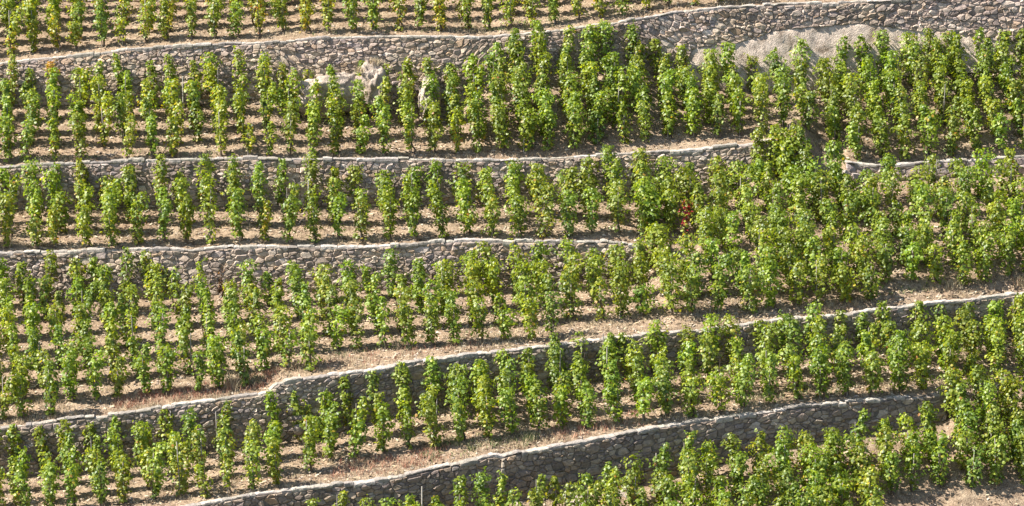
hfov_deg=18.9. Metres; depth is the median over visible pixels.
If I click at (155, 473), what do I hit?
grapevine
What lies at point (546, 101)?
grapevine
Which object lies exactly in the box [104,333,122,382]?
grapevine
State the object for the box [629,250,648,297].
grapevine
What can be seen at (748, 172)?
grapevine
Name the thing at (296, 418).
loose stone
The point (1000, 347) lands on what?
grapevine
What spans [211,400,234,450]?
grapevine
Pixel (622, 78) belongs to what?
grapevine
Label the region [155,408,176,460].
grapevine
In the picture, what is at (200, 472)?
grapevine
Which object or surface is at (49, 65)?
grapevine
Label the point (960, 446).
grapevine
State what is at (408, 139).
grapevine
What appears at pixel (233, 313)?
grapevine
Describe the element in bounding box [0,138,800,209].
stone wall
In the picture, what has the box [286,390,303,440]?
grapevine
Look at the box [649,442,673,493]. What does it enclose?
grapevine
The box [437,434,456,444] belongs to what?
grass tuft
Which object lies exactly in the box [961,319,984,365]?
grapevine
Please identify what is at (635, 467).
grapevine
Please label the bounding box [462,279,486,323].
grapevine
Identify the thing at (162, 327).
grapevine
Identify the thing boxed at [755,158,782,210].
grapevine
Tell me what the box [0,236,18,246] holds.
grass tuft
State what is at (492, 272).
grapevine
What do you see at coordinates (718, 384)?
grapevine
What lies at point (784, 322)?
grapevine
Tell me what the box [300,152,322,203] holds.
grapevine
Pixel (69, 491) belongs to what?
grapevine
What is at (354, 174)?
grapevine
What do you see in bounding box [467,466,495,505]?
grapevine
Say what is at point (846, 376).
grapevine
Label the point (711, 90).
grapevine
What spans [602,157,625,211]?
grapevine
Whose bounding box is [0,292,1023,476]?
stone wall
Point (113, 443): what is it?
grapevine
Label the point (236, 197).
grapevine
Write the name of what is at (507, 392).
grapevine
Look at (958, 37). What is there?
grapevine
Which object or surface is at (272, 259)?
stone wall
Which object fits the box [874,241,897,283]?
grapevine
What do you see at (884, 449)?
grapevine
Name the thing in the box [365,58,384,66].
grass tuft
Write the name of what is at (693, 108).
grapevine
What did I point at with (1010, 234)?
grapevine
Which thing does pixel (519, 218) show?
grapevine
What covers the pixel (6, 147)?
grapevine
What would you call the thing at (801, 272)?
grapevine
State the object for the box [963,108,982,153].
grapevine
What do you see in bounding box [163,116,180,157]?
grapevine
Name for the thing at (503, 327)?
grapevine
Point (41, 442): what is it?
grapevine
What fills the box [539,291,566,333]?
grapevine
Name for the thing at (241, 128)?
grapevine
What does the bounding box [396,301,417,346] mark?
grapevine
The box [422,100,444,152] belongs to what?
grapevine
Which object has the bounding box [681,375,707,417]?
grapevine
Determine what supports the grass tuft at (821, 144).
on the hillside ground at (1004, 492)
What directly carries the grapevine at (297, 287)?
on the hillside ground at (1004, 492)
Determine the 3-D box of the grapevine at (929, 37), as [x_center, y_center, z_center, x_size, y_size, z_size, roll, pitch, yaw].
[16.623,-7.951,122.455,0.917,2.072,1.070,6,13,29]
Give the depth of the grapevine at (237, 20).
120.71 m
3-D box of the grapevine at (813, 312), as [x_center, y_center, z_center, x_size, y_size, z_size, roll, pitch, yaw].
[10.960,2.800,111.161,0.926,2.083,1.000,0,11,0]
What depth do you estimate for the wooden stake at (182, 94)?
119.60 m
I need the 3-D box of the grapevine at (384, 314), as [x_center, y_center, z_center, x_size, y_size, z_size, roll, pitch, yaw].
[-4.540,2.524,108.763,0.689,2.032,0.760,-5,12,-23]
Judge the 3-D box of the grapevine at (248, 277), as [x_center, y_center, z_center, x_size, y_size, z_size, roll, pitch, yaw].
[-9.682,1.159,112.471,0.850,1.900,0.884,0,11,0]
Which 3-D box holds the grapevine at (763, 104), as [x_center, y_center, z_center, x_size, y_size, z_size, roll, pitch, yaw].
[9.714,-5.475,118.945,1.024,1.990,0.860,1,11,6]
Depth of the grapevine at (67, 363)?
106.45 m
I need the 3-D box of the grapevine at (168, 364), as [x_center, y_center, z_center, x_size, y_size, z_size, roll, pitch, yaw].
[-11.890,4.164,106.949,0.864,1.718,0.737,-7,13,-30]
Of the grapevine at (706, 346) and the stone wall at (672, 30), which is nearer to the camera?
the grapevine at (706, 346)
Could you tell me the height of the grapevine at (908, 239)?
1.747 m
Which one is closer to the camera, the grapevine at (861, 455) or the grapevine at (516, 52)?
the grapevine at (861, 455)
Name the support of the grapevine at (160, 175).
on the hillside ground at (1004, 492)
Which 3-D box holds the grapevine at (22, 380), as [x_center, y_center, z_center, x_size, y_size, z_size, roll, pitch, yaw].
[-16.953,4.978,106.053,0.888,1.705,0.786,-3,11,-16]
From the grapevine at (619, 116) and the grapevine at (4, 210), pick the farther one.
the grapevine at (619, 116)
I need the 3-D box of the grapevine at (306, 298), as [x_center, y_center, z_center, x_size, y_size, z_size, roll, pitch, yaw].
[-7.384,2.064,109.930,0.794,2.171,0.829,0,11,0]
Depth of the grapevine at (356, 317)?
108.80 m
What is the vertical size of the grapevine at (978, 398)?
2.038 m
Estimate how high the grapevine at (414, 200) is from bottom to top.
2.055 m
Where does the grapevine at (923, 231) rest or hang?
on the hillside ground at (1004, 492)
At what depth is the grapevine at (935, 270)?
113.32 m
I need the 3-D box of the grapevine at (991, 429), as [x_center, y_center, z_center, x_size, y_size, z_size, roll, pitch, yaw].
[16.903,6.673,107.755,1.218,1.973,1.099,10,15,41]
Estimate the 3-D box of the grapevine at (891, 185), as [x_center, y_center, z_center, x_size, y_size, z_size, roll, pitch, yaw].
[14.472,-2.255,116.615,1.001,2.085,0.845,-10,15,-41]
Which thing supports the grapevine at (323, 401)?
on the hillside ground at (1004, 492)
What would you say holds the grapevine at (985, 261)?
on the hillside ground at (1004, 492)
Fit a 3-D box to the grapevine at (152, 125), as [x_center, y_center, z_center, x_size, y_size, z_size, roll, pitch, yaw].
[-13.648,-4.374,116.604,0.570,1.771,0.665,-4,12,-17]
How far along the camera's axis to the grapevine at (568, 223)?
114.68 m
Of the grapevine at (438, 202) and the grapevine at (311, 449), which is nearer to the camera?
the grapevine at (311, 449)
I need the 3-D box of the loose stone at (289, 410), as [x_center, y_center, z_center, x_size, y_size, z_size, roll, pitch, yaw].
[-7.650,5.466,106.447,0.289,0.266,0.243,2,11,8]
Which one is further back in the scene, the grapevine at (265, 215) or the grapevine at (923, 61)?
the grapevine at (923, 61)
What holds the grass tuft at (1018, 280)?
on the hillside ground at (1004, 492)
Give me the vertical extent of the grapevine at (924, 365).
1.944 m
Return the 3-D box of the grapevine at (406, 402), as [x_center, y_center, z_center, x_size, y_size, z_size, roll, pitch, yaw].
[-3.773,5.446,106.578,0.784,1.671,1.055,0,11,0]
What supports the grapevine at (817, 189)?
on the hillside ground at (1004, 492)
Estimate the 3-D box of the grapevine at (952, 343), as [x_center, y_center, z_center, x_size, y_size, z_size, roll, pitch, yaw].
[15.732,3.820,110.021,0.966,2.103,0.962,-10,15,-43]
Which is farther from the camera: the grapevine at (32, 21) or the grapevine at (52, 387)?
the grapevine at (32, 21)
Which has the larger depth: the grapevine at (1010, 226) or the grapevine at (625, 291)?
the grapevine at (1010, 226)
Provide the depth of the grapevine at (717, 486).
104.54 m
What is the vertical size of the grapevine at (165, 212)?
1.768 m
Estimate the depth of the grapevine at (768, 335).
109.59 m
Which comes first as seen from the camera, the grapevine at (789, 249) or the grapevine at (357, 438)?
the grapevine at (357, 438)
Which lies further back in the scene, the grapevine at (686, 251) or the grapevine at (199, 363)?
the grapevine at (686, 251)
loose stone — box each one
[287,407,294,414]
[290,415,304,421]
[293,424,304,435]
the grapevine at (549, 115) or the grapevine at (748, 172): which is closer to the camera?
the grapevine at (748, 172)
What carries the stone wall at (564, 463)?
on the hillside ground at (1004, 492)
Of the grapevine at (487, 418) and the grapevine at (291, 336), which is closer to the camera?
the grapevine at (487, 418)
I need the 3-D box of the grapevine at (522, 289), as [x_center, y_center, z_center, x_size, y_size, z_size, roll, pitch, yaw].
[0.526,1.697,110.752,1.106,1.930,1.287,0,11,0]
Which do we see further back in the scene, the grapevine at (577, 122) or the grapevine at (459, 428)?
the grapevine at (577, 122)
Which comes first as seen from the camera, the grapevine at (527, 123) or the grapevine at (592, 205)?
the grapevine at (592, 205)
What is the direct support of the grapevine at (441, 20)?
on the hillside ground at (1004, 492)
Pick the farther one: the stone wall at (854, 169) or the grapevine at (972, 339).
the stone wall at (854, 169)
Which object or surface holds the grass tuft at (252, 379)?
on the hillside ground at (1004, 492)
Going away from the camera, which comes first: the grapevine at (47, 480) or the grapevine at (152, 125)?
the grapevine at (47, 480)
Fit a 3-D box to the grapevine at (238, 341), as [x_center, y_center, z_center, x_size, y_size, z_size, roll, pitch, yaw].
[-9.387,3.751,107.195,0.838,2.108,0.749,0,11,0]
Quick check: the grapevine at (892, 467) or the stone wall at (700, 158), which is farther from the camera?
the stone wall at (700, 158)
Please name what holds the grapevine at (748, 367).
on the hillside ground at (1004, 492)
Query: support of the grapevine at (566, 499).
on the hillside ground at (1004, 492)
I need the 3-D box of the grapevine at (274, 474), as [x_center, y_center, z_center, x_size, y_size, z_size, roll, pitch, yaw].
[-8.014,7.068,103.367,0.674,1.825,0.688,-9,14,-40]
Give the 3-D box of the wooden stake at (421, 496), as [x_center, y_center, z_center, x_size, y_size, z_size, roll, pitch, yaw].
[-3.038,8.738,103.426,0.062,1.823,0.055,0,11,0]
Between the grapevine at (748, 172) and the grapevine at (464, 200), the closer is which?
the grapevine at (464, 200)
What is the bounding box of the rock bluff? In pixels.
[687,23,1023,92]
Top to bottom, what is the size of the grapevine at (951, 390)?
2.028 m
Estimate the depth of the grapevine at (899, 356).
109.01 m
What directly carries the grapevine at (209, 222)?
on the hillside ground at (1004, 492)
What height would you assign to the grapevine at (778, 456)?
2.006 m
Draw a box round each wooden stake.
[182,76,183,109]
[421,487,422,505]
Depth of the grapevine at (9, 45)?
120.42 m
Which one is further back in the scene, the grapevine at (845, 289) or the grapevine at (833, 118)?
the grapevine at (833, 118)
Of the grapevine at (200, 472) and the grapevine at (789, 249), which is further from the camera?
the grapevine at (789, 249)
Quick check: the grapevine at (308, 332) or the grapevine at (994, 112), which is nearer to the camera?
the grapevine at (308, 332)
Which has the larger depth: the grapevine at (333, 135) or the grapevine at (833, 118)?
the grapevine at (833, 118)
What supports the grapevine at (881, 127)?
on the hillside ground at (1004, 492)
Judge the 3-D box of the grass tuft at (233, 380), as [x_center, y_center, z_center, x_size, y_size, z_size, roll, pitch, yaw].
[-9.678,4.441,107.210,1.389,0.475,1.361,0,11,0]
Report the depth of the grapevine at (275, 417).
106.20 m
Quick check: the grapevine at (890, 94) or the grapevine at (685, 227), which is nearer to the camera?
the grapevine at (685, 227)
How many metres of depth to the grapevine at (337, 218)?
114.23 m
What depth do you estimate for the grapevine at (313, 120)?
116.95 m
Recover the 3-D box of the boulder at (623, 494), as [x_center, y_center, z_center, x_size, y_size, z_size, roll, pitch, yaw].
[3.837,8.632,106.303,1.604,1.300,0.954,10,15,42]
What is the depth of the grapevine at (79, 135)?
116.43 m
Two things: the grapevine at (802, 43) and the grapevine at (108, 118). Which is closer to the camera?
the grapevine at (108, 118)
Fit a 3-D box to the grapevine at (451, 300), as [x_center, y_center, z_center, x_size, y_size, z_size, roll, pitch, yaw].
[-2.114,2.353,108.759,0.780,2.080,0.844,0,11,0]
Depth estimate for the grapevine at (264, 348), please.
107.73 m
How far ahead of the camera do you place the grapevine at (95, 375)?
106.61 m
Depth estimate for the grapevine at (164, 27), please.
120.59 m
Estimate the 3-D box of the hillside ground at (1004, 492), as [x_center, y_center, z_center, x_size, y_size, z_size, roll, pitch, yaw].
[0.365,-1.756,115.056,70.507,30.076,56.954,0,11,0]
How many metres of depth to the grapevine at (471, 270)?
111.72 m
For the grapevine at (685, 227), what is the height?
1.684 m
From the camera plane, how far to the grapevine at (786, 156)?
117.39 m
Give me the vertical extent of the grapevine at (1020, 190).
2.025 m
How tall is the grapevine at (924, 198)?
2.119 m
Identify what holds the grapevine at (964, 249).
on the hillside ground at (1004, 492)
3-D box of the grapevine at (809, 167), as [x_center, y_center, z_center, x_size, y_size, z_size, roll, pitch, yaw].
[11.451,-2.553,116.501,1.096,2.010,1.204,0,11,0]
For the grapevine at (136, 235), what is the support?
on the hillside ground at (1004, 492)
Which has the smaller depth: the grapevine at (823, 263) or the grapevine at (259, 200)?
the grapevine at (823, 263)
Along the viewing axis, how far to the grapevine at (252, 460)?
103.14 m
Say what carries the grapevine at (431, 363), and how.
on the hillside ground at (1004, 492)
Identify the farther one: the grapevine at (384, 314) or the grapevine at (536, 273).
the grapevine at (536, 273)
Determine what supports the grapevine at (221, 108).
on the hillside ground at (1004, 492)
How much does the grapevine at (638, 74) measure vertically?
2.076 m
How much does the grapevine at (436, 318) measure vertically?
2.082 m
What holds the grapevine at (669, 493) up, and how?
on the hillside ground at (1004, 492)
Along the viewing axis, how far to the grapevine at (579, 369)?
107.10 m
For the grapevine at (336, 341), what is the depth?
108.82 m
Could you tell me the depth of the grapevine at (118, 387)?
106.85 m
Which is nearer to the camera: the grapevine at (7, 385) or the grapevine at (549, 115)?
the grapevine at (7, 385)
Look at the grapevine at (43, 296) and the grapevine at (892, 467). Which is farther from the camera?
the grapevine at (43, 296)
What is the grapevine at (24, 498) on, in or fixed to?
on the hillside ground at (1004, 492)
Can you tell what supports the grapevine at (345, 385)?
on the hillside ground at (1004, 492)
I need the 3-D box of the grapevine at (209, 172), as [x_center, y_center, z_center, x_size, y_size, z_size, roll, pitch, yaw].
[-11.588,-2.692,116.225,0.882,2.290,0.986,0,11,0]
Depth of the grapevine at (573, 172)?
115.85 m
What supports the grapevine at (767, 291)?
on the hillside ground at (1004, 492)
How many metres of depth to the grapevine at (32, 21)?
120.54 m
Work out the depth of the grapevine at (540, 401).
106.14 m
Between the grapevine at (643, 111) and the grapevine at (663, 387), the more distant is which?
the grapevine at (643, 111)
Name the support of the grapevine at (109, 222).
on the hillside ground at (1004, 492)
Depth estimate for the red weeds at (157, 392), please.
106.69 m
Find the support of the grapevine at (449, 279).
on the hillside ground at (1004, 492)
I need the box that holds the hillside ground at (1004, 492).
[0,0,1023,505]
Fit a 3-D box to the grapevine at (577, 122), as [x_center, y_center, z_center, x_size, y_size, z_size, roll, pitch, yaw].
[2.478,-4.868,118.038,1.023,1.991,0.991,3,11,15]
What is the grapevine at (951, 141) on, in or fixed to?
on the hillside ground at (1004, 492)
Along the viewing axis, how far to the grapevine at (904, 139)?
119.26 m
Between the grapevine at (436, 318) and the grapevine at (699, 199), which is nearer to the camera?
the grapevine at (436, 318)
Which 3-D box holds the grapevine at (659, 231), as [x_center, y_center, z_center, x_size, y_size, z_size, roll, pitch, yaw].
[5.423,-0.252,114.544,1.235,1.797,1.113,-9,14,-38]
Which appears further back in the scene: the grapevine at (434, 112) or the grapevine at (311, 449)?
the grapevine at (434, 112)
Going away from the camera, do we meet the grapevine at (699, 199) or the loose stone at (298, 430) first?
the loose stone at (298, 430)
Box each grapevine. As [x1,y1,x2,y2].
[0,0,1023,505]
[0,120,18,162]
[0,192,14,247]
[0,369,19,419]
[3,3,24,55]
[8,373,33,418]
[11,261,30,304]
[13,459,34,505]
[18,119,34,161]
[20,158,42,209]
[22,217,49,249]
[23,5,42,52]
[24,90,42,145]
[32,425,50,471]
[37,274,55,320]
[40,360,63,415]
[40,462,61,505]
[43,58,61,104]
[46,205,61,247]
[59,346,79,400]
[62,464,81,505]
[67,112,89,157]
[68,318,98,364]
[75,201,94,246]
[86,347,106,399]
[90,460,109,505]
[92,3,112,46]
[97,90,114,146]
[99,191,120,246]
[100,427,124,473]
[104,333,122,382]
[109,356,131,398]
[113,454,136,503]
[118,247,135,295]
[121,113,139,158]
[123,191,150,244]
[131,420,152,476]
[133,342,159,393]
[137,0,159,41]
[145,114,159,158]
[146,440,171,499]
[151,154,170,204]
[154,306,171,352]
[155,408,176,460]
[156,0,171,40]
[156,199,173,242]
[158,348,181,392]
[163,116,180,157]
[167,266,181,312]
[171,434,198,495]
[174,318,192,374]
[177,193,198,243]
[180,405,198,456]
[190,429,205,481]
[191,345,209,390]
[192,461,214,497]
[193,153,216,208]
[193,201,220,244]
[199,312,217,356]
[204,0,223,38]
[206,337,229,388]
[210,100,230,156]
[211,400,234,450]
[215,267,227,306]
[219,447,237,492]
[221,301,242,354]
[222,187,250,241]
[226,0,246,37]
[230,88,248,143]
[231,330,253,386]
[236,259,258,306]
[241,438,267,488]
[249,170,269,226]
[251,327,277,370]
[256,197,274,240]
[263,389,285,442]
[263,438,283,485]
[272,305,297,353]
[276,328,300,370]
[280,194,301,242]
[283,104,299,155]
[286,268,312,318]
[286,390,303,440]
[295,281,315,335]
[296,324,322,370]
[298,416,328,472]
[299,196,323,242]
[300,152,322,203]
[305,102,322,156]
[316,389,336,435]
[320,96,345,154]
[320,284,344,335]
[320,413,341,461]
[327,304,351,348]
[330,192,349,239]
[336,374,355,429]
[340,279,363,334]
[344,165,363,202]
[347,417,370,458]
[348,297,364,348]
[351,197,371,241]
[355,114,375,154]
[364,369,382,416]
[373,402,395,453]
[374,296,393,348]
[375,105,393,155]
[376,186,399,239]
[381,245,400,298]
[391,361,412,411]
[392,386,413,428]
[395,101,417,153]
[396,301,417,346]
[397,404,418,449]
[400,190,423,241]
[415,392,447,447]
[420,293,442,345]
[420,355,444,407]
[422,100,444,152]
[427,184,449,238]
[429,0,449,30]
[434,258,463,313]
[441,291,462,344]
[445,161,474,199]
[446,107,465,152]
[446,376,471,426]
[452,187,478,234]
[452,397,468,441]
[455,259,484,309]
[462,99,486,152]
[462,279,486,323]
[465,359,489,411]
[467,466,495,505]
[468,297,488,341]
[470,391,500,439]
[472,373,496,425]
[473,241,499,291]
[480,194,501,236]
[481,258,504,307]
[487,102,511,151]
[494,304,517,339]
[495,386,519,436]
[504,80,531,128]
[505,191,535,237]
[506,41,525,83]
[512,275,541,321]
[515,107,543,151]
[520,295,541,339]
[525,163,551,216]
[526,379,552,431]
[529,259,558,303]
[530,88,559,138]
[535,181,563,237]
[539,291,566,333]
[540,103,557,150]
[551,481,583,505]
[552,385,571,429]
[553,270,583,319]
[556,190,580,237]
[557,166,582,219]
[562,101,589,149]
[569,359,589,411]
[573,378,597,427]
[582,109,607,144]
[582,186,604,233]
[583,253,605,301]
[590,276,610,320]
[594,19,617,65]
[595,342,619,394]
[597,87,625,127]
[600,379,622,423]
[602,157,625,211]
[606,179,636,232]
[608,65,639,112]
[609,266,631,318]
[615,101,632,144]
[620,450,648,503]
[625,63,645,112]
[625,283,659,316]
[625,354,649,404]
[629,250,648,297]
[630,178,659,233]
[631,376,656,421]
[635,100,653,141]
[640,223,676,268]
[640,319,669,373]
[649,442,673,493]
[650,259,687,313]
[653,367,680,416]
[653,474,682,505]
[658,189,685,233]
[673,232,705,280]
[677,447,704,501]
[678,199,693,240]
[678,264,709,313]
[681,87,704,137]
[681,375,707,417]
[688,182,711,228]
[693,332,721,381]
[695,210,719,265]
[700,76,719,124]
[705,369,730,413]
[706,475,734,505]
[708,265,731,312]
[710,93,729,138]
[717,41,738,82]
[718,310,740,362]
[719,210,743,259]
[726,450,749,495]
[728,353,757,408]
[730,85,750,135]
[730,264,765,313]
[733,163,756,212]
[736,201,763,245]
[749,127,766,176]
[750,86,774,133]
[754,321,783,368]
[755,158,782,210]
[758,258,784,308]
[759,351,781,404]
[770,438,799,492]
[773,77,796,126]
[773,310,794,357]
[776,133,801,189]
[778,242,806,291]
[784,354,808,398]
[785,260,812,307]
[789,36,812,83]
[795,90,819,131]
[800,485,837,505]
[803,159,828,207]
[803,301,826,355]
[806,169,839,223]
[807,250,834,306]
[808,343,837,399]
[818,227,844,270]
[818,430,851,482]
[820,105,843,148]
[825,477,854,505]
[828,262,861,304]
[833,342,857,396]
[836,189,868,237]
[839,433,868,480]
[845,119,862,161]
[848,234,877,280]
[848,442,878,493]
[852,464,885,505]
[853,262,883,301]
[854,186,886,233]
[860,350,887,395]
[864,82,886,131]
[869,425,899,475]
[872,117,892,157]
[873,216,895,264]
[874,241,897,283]
[877,450,909,494]
[881,70,901,116]
[883,167,907,217]
[886,337,914,392]
[889,114,920,160]
[892,225,919,266]
[901,240,923,282]
[902,444,926,491]
[909,53,933,102]
[909,224,944,267]
[910,341,936,389]
[912,182,937,234]
[917,28,936,76]
[917,109,942,156]
[918,400,939,450]
[922,243,945,284]
[927,430,953,485]
[929,313,954,359]
[933,115,965,156]
[933,187,956,232]
[936,368,972,418]
[939,212,963,265]
[942,332,964,382]
[946,32,968,82]
[947,429,978,472]
[949,237,977,284]
[949,383,975,435]
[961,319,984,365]
[961,444,986,487]
[962,364,994,415]
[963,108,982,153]
[967,51,994,96]
[970,147,997,196]
[971,231,1010,282]
[975,415,1011,467]
[982,432,1014,485]
[983,99,1005,136]
[984,327,1012,380]
[988,113,1010,151]
[988,368,1023,416]
[990,41,1022,81]
[995,219,1023,262]
[999,230,1018,278]
[1000,377,1023,426]
[1006,177,1023,227]
[1006,292,1023,339]
[1010,427,1023,484]
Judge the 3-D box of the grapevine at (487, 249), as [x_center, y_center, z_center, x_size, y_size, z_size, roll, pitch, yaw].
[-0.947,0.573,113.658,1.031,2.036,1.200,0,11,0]
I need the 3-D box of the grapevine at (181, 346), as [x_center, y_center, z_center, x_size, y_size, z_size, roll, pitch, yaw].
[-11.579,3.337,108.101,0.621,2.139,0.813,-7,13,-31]
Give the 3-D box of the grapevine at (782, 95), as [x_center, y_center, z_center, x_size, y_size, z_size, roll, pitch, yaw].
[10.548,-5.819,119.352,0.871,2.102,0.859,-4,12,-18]
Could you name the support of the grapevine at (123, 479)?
on the hillside ground at (1004, 492)
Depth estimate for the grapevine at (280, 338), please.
108.76 m
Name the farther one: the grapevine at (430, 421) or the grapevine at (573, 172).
the grapevine at (573, 172)
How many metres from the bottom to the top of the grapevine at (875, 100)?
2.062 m
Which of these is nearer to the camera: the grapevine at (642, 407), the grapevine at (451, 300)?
the grapevine at (642, 407)
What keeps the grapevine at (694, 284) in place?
on the hillside ground at (1004, 492)
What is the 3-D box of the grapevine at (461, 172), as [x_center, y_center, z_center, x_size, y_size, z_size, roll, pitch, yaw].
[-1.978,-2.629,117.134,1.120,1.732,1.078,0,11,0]
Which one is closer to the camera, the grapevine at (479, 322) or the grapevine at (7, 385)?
the grapevine at (7, 385)
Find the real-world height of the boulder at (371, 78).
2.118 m
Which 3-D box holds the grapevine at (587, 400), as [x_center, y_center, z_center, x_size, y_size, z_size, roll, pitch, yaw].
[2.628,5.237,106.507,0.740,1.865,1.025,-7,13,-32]
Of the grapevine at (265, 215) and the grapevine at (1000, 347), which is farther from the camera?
the grapevine at (265, 215)
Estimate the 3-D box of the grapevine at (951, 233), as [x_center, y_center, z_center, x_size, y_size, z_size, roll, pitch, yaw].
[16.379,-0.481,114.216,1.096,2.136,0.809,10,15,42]
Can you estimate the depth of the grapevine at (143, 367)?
106.75 m
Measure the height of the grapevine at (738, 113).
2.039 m
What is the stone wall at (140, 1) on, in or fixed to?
on the hillside ground at (1004, 492)
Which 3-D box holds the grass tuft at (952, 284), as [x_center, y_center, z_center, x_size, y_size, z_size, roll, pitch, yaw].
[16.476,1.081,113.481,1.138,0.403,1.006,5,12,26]
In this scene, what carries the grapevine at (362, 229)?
on the hillside ground at (1004, 492)
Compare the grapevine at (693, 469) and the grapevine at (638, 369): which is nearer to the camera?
the grapevine at (693, 469)
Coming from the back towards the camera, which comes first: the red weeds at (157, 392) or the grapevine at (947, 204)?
the grapevine at (947, 204)
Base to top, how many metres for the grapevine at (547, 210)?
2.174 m
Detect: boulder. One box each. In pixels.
[291,72,368,118]
[355,61,390,114]
[418,76,441,122]
[616,485,638,498]
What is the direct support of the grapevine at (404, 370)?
on the hillside ground at (1004, 492)
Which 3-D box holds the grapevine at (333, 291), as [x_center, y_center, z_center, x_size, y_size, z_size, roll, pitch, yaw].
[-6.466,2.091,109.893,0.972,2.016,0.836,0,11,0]
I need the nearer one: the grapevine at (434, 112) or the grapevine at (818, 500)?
the grapevine at (818, 500)
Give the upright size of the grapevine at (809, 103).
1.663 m
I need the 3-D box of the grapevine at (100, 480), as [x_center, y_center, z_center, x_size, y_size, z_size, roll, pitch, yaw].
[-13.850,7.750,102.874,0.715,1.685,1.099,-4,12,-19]
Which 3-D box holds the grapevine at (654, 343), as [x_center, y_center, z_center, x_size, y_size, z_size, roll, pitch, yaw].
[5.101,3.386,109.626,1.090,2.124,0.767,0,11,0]
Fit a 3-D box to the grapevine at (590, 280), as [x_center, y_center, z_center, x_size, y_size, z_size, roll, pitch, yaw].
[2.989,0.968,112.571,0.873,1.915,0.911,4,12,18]
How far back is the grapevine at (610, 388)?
106.49 m
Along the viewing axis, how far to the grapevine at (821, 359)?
108.25 m
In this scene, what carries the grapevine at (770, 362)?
on the hillside ground at (1004, 492)
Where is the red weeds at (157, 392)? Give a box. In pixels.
[112,331,643,479]
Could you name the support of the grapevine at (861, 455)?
on the hillside ground at (1004, 492)
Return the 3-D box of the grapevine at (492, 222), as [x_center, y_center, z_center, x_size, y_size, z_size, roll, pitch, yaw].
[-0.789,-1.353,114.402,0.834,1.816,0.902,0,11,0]
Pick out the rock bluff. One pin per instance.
(822, 42)
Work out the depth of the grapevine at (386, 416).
105.28 m
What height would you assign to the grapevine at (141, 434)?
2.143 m
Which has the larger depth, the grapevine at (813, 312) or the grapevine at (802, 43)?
the grapevine at (802, 43)
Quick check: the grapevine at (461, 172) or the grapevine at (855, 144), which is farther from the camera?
the grapevine at (855, 144)
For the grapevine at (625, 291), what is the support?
on the hillside ground at (1004, 492)
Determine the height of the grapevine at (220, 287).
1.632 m
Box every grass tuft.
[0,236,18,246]
[218,374,251,389]
[248,373,273,385]
[354,66,364,72]
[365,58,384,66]
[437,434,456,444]
[522,430,540,441]
[817,139,833,148]
[946,276,964,288]
[1011,273,1023,285]
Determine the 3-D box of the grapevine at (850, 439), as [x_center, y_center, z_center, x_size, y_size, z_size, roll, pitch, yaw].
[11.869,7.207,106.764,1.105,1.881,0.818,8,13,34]
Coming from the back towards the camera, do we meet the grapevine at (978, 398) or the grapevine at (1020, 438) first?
the grapevine at (978, 398)
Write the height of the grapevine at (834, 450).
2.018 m
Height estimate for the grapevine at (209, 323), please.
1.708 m
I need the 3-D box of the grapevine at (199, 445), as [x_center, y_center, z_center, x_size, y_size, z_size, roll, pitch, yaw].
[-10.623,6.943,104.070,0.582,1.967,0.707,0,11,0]
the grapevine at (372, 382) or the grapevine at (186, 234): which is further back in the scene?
the grapevine at (186, 234)
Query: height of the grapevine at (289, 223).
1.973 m
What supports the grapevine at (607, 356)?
on the hillside ground at (1004, 492)
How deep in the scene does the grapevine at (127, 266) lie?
113.02 m
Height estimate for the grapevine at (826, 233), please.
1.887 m
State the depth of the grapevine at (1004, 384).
109.13 m
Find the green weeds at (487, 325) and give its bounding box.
[17,5,1020,464]
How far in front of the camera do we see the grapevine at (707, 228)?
113.72 m
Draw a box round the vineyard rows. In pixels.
[0,0,1023,505]
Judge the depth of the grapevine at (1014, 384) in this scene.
108.83 m
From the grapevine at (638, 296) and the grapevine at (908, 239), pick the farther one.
the grapevine at (908, 239)
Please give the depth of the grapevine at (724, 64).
121.41 m
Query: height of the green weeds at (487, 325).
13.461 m
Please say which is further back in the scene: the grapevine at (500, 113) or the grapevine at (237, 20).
the grapevine at (237, 20)
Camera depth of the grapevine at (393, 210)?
114.30 m
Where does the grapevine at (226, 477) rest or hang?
on the hillside ground at (1004, 492)
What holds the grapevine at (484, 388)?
on the hillside ground at (1004, 492)
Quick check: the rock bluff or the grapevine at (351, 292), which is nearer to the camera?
the grapevine at (351, 292)
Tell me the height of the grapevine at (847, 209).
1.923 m
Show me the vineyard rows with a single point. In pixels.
(772, 236)
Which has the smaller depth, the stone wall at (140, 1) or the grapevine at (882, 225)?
the grapevine at (882, 225)
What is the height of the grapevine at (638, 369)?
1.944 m
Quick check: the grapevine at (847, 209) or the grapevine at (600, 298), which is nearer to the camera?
the grapevine at (600, 298)
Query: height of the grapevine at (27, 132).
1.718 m
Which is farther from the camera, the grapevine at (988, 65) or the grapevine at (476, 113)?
the grapevine at (988, 65)
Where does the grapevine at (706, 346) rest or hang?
on the hillside ground at (1004, 492)
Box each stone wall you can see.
[0,0,1023,109]
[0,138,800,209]
[0,238,642,297]
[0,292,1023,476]
[40,0,247,1]
[182,391,945,505]
[845,155,1023,182]
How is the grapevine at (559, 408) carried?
on the hillside ground at (1004, 492)
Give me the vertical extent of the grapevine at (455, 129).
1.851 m
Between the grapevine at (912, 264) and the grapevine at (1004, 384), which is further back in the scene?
the grapevine at (912, 264)
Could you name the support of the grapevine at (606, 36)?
on the hillside ground at (1004, 492)
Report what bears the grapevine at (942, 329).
on the hillside ground at (1004, 492)

